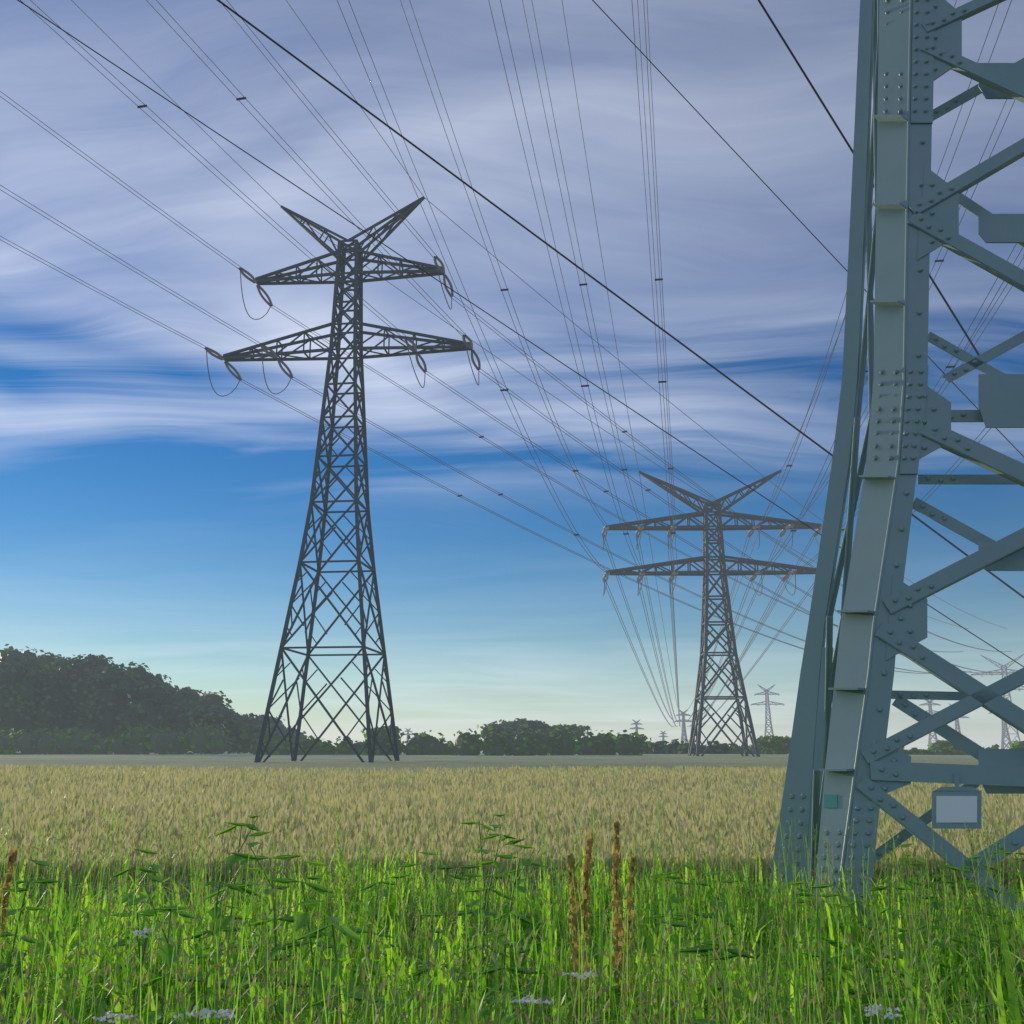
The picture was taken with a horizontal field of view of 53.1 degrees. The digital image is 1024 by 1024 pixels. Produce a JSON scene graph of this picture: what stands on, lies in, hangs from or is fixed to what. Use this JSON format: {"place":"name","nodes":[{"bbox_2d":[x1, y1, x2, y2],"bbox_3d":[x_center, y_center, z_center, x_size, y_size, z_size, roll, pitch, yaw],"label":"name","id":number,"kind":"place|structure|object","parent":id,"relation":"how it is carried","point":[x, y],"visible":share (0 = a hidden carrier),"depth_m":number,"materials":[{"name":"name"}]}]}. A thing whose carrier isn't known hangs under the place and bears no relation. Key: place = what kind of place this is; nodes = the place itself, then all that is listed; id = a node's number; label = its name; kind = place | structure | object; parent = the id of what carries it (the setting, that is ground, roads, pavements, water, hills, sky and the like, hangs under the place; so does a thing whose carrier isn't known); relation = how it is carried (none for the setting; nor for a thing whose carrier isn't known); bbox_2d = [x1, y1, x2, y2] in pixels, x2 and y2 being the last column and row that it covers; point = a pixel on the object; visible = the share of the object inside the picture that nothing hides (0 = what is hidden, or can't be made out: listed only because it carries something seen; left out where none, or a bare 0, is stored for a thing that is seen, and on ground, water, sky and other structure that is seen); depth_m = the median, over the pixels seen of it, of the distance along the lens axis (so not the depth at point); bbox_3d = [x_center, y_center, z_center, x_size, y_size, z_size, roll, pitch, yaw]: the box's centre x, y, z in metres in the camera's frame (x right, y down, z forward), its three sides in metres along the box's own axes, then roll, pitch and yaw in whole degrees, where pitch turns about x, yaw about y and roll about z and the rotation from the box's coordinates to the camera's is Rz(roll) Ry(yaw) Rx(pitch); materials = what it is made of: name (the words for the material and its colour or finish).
{"place":"outdoors","nodes":[
{"label":"outdoors","id":0,"kind":"place"},
{"bbox_2d":[0,753,1023,916],"bbox_3d":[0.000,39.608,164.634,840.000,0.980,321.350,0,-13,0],"label":"ground","id":1,"kind":"structure","parent":0,"point":[319,762],"depth_m":83.34,"materials":[{"name":"beige soil"}]},
{"bbox_2d":[0,762,1023,884],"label":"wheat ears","id":2,"kind":"object","parent":1,"relation":"on","point":[446,806],"visible":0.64,"depth_m":13.54,"materials":[{"name":"beige plant"}]},
{"bbox_2d":[0,0,1023,748],"label":"sky","id":3,"kind":"structure","parent":0,"point":[154,517],"materials":[{"name":"blue"}]},
{"bbox_2d":[17,0,1023,666],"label":"conductors crossing","id":4,"kind":"object","parent":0,"point":[589,274],"visible":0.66,"depth_m":30.71,"materials":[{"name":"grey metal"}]},
{"label":"ground","id":5,"kind":"structure","parent":0,"visible":0},
{"bbox_2d":[204,197,480,762],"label":"pylon","id":6,"kind":"object","parent":5,"relation":"on","point":[355,345],"visible":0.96,"depth_m":96.62,"materials":[{"name":"grey metal"}]},
{"bbox_2d":[0,0,1023,726],"bbox_3d":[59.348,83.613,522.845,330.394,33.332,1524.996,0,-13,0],"label":"conductors","id":7,"kind":"object","parent":6,"relation":"attached to","point":[662,382],"visible":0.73,"depth_m":95.51,"materials":[{"name":"grey metal"}]},
{"bbox_2d":[404,728,412,744],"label":"pylon","id":8,"kind":"object","parent":5,"relation":"on","point":[407,731],"visible":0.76,"depth_m":2417.28,"materials":[{"name":"grey metal"}]},
{"bbox_2d":[0,644,1023,755],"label":"trees","id":9,"kind":"object","parent":5,"relation":"on","point":[51,704],"visible":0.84,"depth_m":245.79,"materials":[{"name":"green plant"}]},
{"bbox_2d":[629,720,643,732],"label":"pylon","id":10,"kind":"object","parent":5,"relation":"on","point":[636,727],"visible":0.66,"depth_m":1714.70,"materials":[{"name":"grey metal"}]},
{"bbox_2d":[658,731,667,744],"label":"pylon","id":11,"kind":"object","parent":5,"relation":"on","point":[663,736],"visible":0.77,"depth_m":2799.32,"materials":[{"name":"grey metal"}]},
{"bbox_2d":[674,709,691,743],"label":"pylon","id":12,"kind":"object","parent":5,"relation":"on","point":[683,720],"visible":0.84,"depth_m":1262.94,"materials":[{"name":"grey metal"}]},
{"bbox_2d":[602,470,822,756],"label":"pylon","id":13,"kind":"object","parent":5,"relation":"on","point":[719,529],"visible":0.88,"depth_m":162.34,"materials":[{"name":"grey metal"}]},
{"bbox_2d":[750,684,784,735],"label":"pylon","id":14,"kind":"object","parent":5,"relation":"on","point":[767,694],"visible":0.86,"depth_m":779.20,"materials":[{"name":"grey metal"}]},
{"bbox_2d":[919,700,940,747],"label":"pylon","id":15,"kind":"object","parent":5,"relation":"on","point":[930,710],"visible":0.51,"depth_m":964.20,"materials":[{"name":"grey metal"}]},
{"bbox_2d":[949,704,968,732],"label":"pylon","id":16,"kind":"object","parent":5,"relation":"on","point":[958,725],"visible":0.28,"depth_m":1103.27,"materials":[{"name":"grey metal"}]},
{"bbox_2d":[970,654,1023,748],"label":"pylon","id":17,"kind":"object","parent":5,"relation":"on","point":[1002,674],"visible":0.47,"depth_m":529.17,"materials":[{"name":"grey metal"}]},
{"bbox_2d":[988,697,1011,748],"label":"pylon","id":18,"kind":"object","parent":5,"relation":"on","point":[1006,727],"visible":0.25,"depth_m":959.98,"materials":[{"name":"grey metal"}]},
{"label":"verge ground","id":19,"kind":"structure","parent":0,"visible":0},
{"bbox_2d":[0,814,1023,1023],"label":"verge weeds","id":20,"kind":"object","parent":19,"relation":"on","point":[165,952],"visible":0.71,"depth_m":4.38,"materials":[{"name":"green plant"}]},
{"bbox_2d":[0,801,1023,1023],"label":"verge grass","id":21,"kind":"structure","parent":19,"relation":"on","point":[76,957],"depth_m":4.63,"materials":[{"name":"green plant"}]},
{"bbox_2d":[768,0,1023,929],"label":"pylon","id":22,"kind":"object","parent":19,"relation":"on","point":[849,762],"visible":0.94,"depth_m":7.44,"materials":[{"name":"metal"}]}
]}

